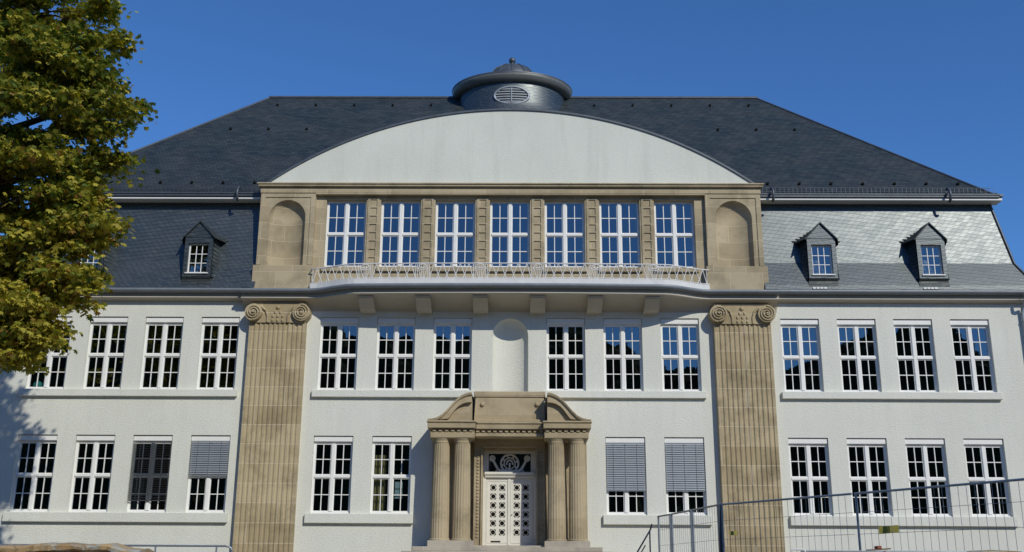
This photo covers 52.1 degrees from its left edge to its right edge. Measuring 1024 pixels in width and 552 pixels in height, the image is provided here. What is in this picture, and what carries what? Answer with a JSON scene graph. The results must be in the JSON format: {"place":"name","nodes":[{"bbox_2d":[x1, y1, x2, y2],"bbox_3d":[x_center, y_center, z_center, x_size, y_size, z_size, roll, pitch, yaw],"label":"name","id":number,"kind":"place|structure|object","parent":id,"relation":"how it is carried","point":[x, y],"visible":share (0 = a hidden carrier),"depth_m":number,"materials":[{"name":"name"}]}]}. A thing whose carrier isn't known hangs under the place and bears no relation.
{"place":"outdoors","nodes":[
{"label":"outdoors","id":0,"kind":"place"},
{"bbox_2d":[0,57,1023,551],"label":"school building","id":1,"kind":"structure","parent":0,"point":[512,307],"depth_m":36.91,"materials":[{"name":"white paint"}]},
{"bbox_2d":[9,435,57,511],"bbox_3d":[-16.302,6.743,35.799,1.356,2.591,0.150,0,-16,1],"label":"window","id":2,"kind":"structure","parent":1,"relation":"in","point":[38,439],"depth_m":35.80,"materials":[{"name":"white paint"}]},
{"bbox_2d":[33,381,42,386],"bbox_3d":[-16.722,3.877,36.963,0.340,0.340,0.340,0,-16,1],"label":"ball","id":3,"kind":"object","parent":1,"relation":"in","point":[40,384],"visible":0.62,"depth_m":36.86,"materials":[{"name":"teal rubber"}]},
{"bbox_2d":[26,317,71,388],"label":"window","id":4,"kind":"structure","parent":1,"relation":"in","point":[50,355],"depth_m":36.81,"materials":[{"name":"white paint"}]},
{"bbox_2d":[68,435,114,511],"bbox_3d":[-14.312,6.749,35.779,1.356,2.591,0.150,0,-16,1],"label":"window","id":5,"kind":"structure","parent":1,"relation":"in","point":[96,440],"depth_m":35.80,"materials":[{"name":"white paint"}]},
{"bbox_2d":[83,317,127,388],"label":"window","id":6,"kind":"structure","parent":1,"relation":"in","point":[109,322],"depth_m":36.95,"materials":[{"name":"white paint"}]},
{"bbox_2d":[131,478,143,509],"bbox_3d":[-12.803,7.397,35.865,0.340,1.290,0.060,0,-16,1],"label":"curtain","id":7,"kind":"object","parent":1,"relation":"hanging from","point":[135,490],"visible":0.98,"depth_m":35.86,"materials":[{"name":"black fabric"}]},
{"bbox_2d":[127,436,172,512],"bbox_3d":[-12.333,6.748,35.737,1.356,2.591,0.195,0,-16,1],"label":"window","id":8,"kind":"structure","parent":1,"relation":"in","point":[153,440],"depth_m":35.73,"materials":[{"name":"white paint"}]},
{"bbox_2d":[140,317,183,388],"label":"window","id":9,"kind":"structure","parent":1,"relation":"in","point":[165,322],"depth_m":36.93,"materials":[{"name":"white paint"}]},
{"bbox_2d":[185,436,230,512],"bbox_3d":[-10.343,6.754,35.717,1.356,2.591,0.195,0,-16,1],"label":"window","id":10,"kind":"structure","parent":1,"relation":"in","point":[209,471],"depth_m":35.74,"materials":[{"name":"white paint"}]},
{"bbox_2d":[197,318,239,388],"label":"window","id":11,"kind":"structure","parent":1,"relation":"in","point":[221,322],"depth_m":36.91,"materials":[{"name":"white paint"}]},
{"bbox_2d":[310,436,352,513],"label":"window","id":12,"kind":"structure","parent":1,"relation":"in","point":[333,441],"depth_m":35.72,"materials":[{"name":"white paint"}]},
{"bbox_2d":[317,318,358,389],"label":"window","id":13,"kind":"structure","parent":1,"relation":"in","point":[339,322],"depth_m":36.87,"materials":[{"name":"white paint"}]},
{"bbox_2d":[324,201,366,266],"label":"window","id":14,"kind":"structure","parent":1,"relation":"in","point":[346,234],"depth_m":38.05,"materials":[{"name":"white paint"}]},
{"bbox_2d":[373,455,386,510],"bbox_3d":[-4.532,7.116,35.899,0.420,1.940,0.084,0,-16,1],"label":"curtain","id":15,"kind":"object","parent":1,"relation":"hanging from","point":[376,490],"visible":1,"depth_m":35.87,"materials":[{"name":"fabric"}]},
{"bbox_2d":[370,437,411,513],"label":"window","id":16,"kind":"structure","parent":1,"relation":"in","point":[392,441],"depth_m":35.68,"materials":[{"name":"white paint"}]},
{"bbox_2d":[375,318,415,389],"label":"window","id":17,"kind":"structure","parent":1,"relation":"in","point":[396,323],"depth_m":36.85,"materials":[{"name":"white paint"}]},
{"bbox_2d":[394,482,402,498],"bbox_3d":[-3.855,7.278,35.616,0.260,0.560,0.004,0,-16,1],"label":"paper notice","id":18,"kind":"object","parent":1,"relation":"attached to","point":[397,486],"visible":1,"depth_m":35.61,"materials":[{"name":"blue paper"}]},
{"bbox_2d":[379,201,420,266],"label":"window","id":19,"kind":"structure","parent":1,"relation":"in","point":[400,234],"depth_m":38.01,"materials":[{"name":"white paint"}]},
{"bbox_2d":[432,318,471,389],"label":"window","id":20,"kind":"structure","parent":1,"relation":"in","point":[452,323],"depth_m":36.84,"materials":[{"name":"white paint"}]},
{"bbox_2d":[434,201,475,266],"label":"window","id":21,"kind":"structure","parent":1,"relation":"in","point":[455,234],"depth_m":37.99,"materials":[{"name":"white paint"}]},
{"bbox_2d":[482,451,535,545],"bbox_3d":[-0.085,7.580,35.685,1.800,3.300,0.460,0,-16,1],"label":"door","id":22,"kind":"structure","parent":1,"relation":"in","point":[511,520],"depth_m":35.60,"materials":[{"name":"beige paint"}]},
{"bbox_2d":[489,201,529,266],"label":"window","id":23,"kind":"structure","parent":1,"relation":"in","point":[509,234],"depth_m":37.97,"materials":[{"name":"white paint"}]},
{"bbox_2d":[545,201,584,266],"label":"window","id":24,"kind":"structure","parent":1,"relation":"in","point":[564,234],"depth_m":37.96,"materials":[{"name":"white paint"}]},
{"bbox_2d":[546,319,585,390],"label":"window","id":25,"kind":"structure","parent":1,"relation":"in","point":[565,323],"depth_m":36.77,"materials":[{"name":"white paint"}]},
{"bbox_2d":[599,201,640,266],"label":"window","id":26,"kind":"structure","parent":1,"relation":"in","point":[619,235],"depth_m":37.95,"materials":[{"name":"white paint"}]},
{"bbox_2d":[603,319,642,390],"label":"window","id":27,"kind":"structure","parent":1,"relation":"in","point":[621,323],"depth_m":36.77,"materials":[{"name":"white paint"}]},
{"bbox_2d":[605,438,646,514],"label":"window","id":28,"kind":"structure","parent":1,"relation":"in","point":[625,477],"depth_m":35.58,"materials":[{"name":"white paint"}]},
{"bbox_2d":[654,201,695,266],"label":"window","id":29,"kind":"structure","parent":1,"relation":"in","point":[674,235],"depth_m":37.94,"materials":[{"name":"white paint"}]},
{"bbox_2d":[660,319,700,390],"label":"window","id":30,"kind":"structure","parent":1,"relation":"in","point":[678,323],"depth_m":36.74,"materials":[{"name":"white paint"}]},
{"bbox_2d":[664,438,706,514],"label":"window","id":31,"kind":"structure","parent":1,"relation":"in","point":[694,446],"depth_m":35.57,"materials":[{"name":"white paint"}]},
{"bbox_2d":[780,319,822,391],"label":"window","id":32,"kind":"structure","parent":1,"relation":"in","point":[798,324],"depth_m":36.71,"materials":[{"name":"white paint"}]},
{"bbox_2d":[788,438,832,515],"bbox_3d":[10.096,6.818,35.535,1.356,2.591,0.150,0,-16,1],"label":"window","id":33,"kind":"structure","parent":1,"relation":"in","point":[806,443],"depth_m":35.57,"materials":[{"name":"white paint"}]},
{"bbox_2d":[837,320,880,391],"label":"window","id":34,"kind":"structure","parent":1,"relation":"in","point":[854,324],"depth_m":36.69,"materials":[{"name":"white paint"}]},
{"bbox_2d":[847,439,891,515],"bbox_3d":[12.086,6.823,35.515,1.356,2.591,0.150,0,-16,1],"label":"window","id":35,"kind":"structure","parent":1,"relation":"in","point":[865,443],"depth_m":35.54,"materials":[{"name":"white paint"}]},
{"bbox_2d":[893,320,937,391],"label":"window","id":36,"kind":"structure","parent":1,"relation":"in","point":[911,324],"depth_m":36.67,"materials":[{"name":"white paint"}]},
{"bbox_2d":[905,439,951,516],"bbox_3d":[14.066,6.829,35.495,1.356,2.591,0.150,0,-16,1],"label":"window","id":37,"kind":"structure","parent":1,"relation":"in","point":[923,443],"depth_m":35.53,"materials":[{"name":"white paint"}]},
{"bbox_2d":[950,320,995,391],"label":"window","id":38,"kind":"structure","parent":1,"relation":"in","point":[967,324],"depth_m":36.65,"materials":[{"name":"white paint"}]},
{"bbox_2d":[963,439,1011,516],"bbox_3d":[16.056,6.835,35.475,1.356,2.591,0.150,0,-16,1],"label":"window","id":39,"kind":"structure","parent":1,"relation":"in","point":[981,444],"depth_m":35.51,"materials":[{"name":"white paint"}]},
{"bbox_2d":[0,0,1023,270],"label":"sky","id":40,"kind":"structure","parent":0,"point":[938,85],"materials":[{"name":"blue"}]},
{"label":"terrace","id":41,"kind":"structure","parent":0,"visible":0},
{"bbox_2d":[0,0,159,376],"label":"chestnut tree","id":42,"kind":"object","parent":41,"relation":"on","point":[48,71],"visible":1,"depth_m":26.95,"materials":[{"name":"green plant"}]},
{"bbox_2d":[0,544,232,551],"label":"pipe railing","id":43,"kind":"object","parent":41,"relation":"on","point":[155,546],"visible":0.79,"depth_m":14.56,"materials":[{"name":"metal"}]},
{"bbox_2d":[637,524,651,551],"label":"stair rail","id":44,"kind":"object","parent":41,"relation":"on","point":[649,533],"visible":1,"depth_m":27.11,"materials":[{"name":"metal"}]},
{"bbox_2d":[657,514,671,551],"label":"site fence","id":45,"kind":"object","parent":41,"relation":"on","point":[662,529],"visible":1,"depth_m":26.51,"materials":[{"name":"metal"}]},
{"bbox_2d":[671,509,692,551],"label":"site fence","id":46,"kind":"object","parent":41,"relation":"on","point":[690,527],"visible":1,"depth_m":25.09,"materials":[{"name":"metal"}]},
{"bbox_2d":[691,504,718,551],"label":"site fence","id":47,"kind":"object","parent":41,"relation":"on","point":[693,523],"visible":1,"depth_m":23.76,"materials":[{"name":"metal"}]},
{"bbox_2d":[717,504,722,551],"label":"fence post","id":48,"kind":"object","parent":41,"relation":"on","point":[719,527],"visible":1,"depth_m":22.36,"materials":[{"name":"metal"}]},
{"bbox_2d":[720,493,854,551],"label":"site fence","id":49,"kind":"object","parent":41,"relation":"on","point":[770,500],"visible":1,"depth_m":20.93,"materials":[{"name":"metal"}]},
{"bbox_2d":[729,531,737,534],"bbox_3d":[4.654,5.407,22.027,0.180,0.080,0.008,0,-16,1],"label":"plate","id":50,"kind":"object","parent":49,"relation":"attached to","point":[733,532],"visible":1,"depth_m":22.02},
{"bbox_2d":[791,548,805,551],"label":"hoop barrier","id":51,"kind":"object","parent":41,"relation":"on","point":[792,550],"visible":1,"depth_m":15.15,"materials":[{"name":"white metal"}]},
{"bbox_2d":[800,550,1023,551],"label":"pipe railing","id":52,"kind":"object","parent":41,"relation":"on","point":[873,551],"visible":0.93,"depth_m":15.43,"materials":[{"name":"metal"}]},
{"bbox_2d":[854,478,1023,550],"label":"site fence","id":53,"kind":"object","parent":41,"relation":"on","point":[925,487],"visible":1,"depth_m":17.82,"materials":[{"name":"metal"}]},
{"bbox_2d":[878,525,898,533],"bbox_3d":[6.683,4.498,18.592,0.340,0.155,0.006,-4,-17,16],"label":"plate","id":54,"kind":"object","parent":53,"relation":"attached to","point":[885,529],"visible":1,"depth_m":18.59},
{"label":"ground","id":55,"kind":"structure","parent":0,"visible":0},
{"bbox_2d":[0,542,153,551],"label":"stone wall","id":56,"kind":"structure","parent":55,"relation":"on","point":[70,547],"depth_m":13.20,"materials":[{"name":"stone"}]},
{"bbox_2d":[881,550,1019,551],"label":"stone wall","id":57,"kind":"structure","parent":55,"relation":"on","point":[983,551],"depth_m":13.17,"materials":[{"name":"stone"}]},
{"bbox_2d":[866,548,890,550],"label":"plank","id":58,"kind":"object","parent":57,"relation":"on","point":[878,549],"visible":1,"depth_m":13.15,"materials":[{"name":"wood"}]}
]}

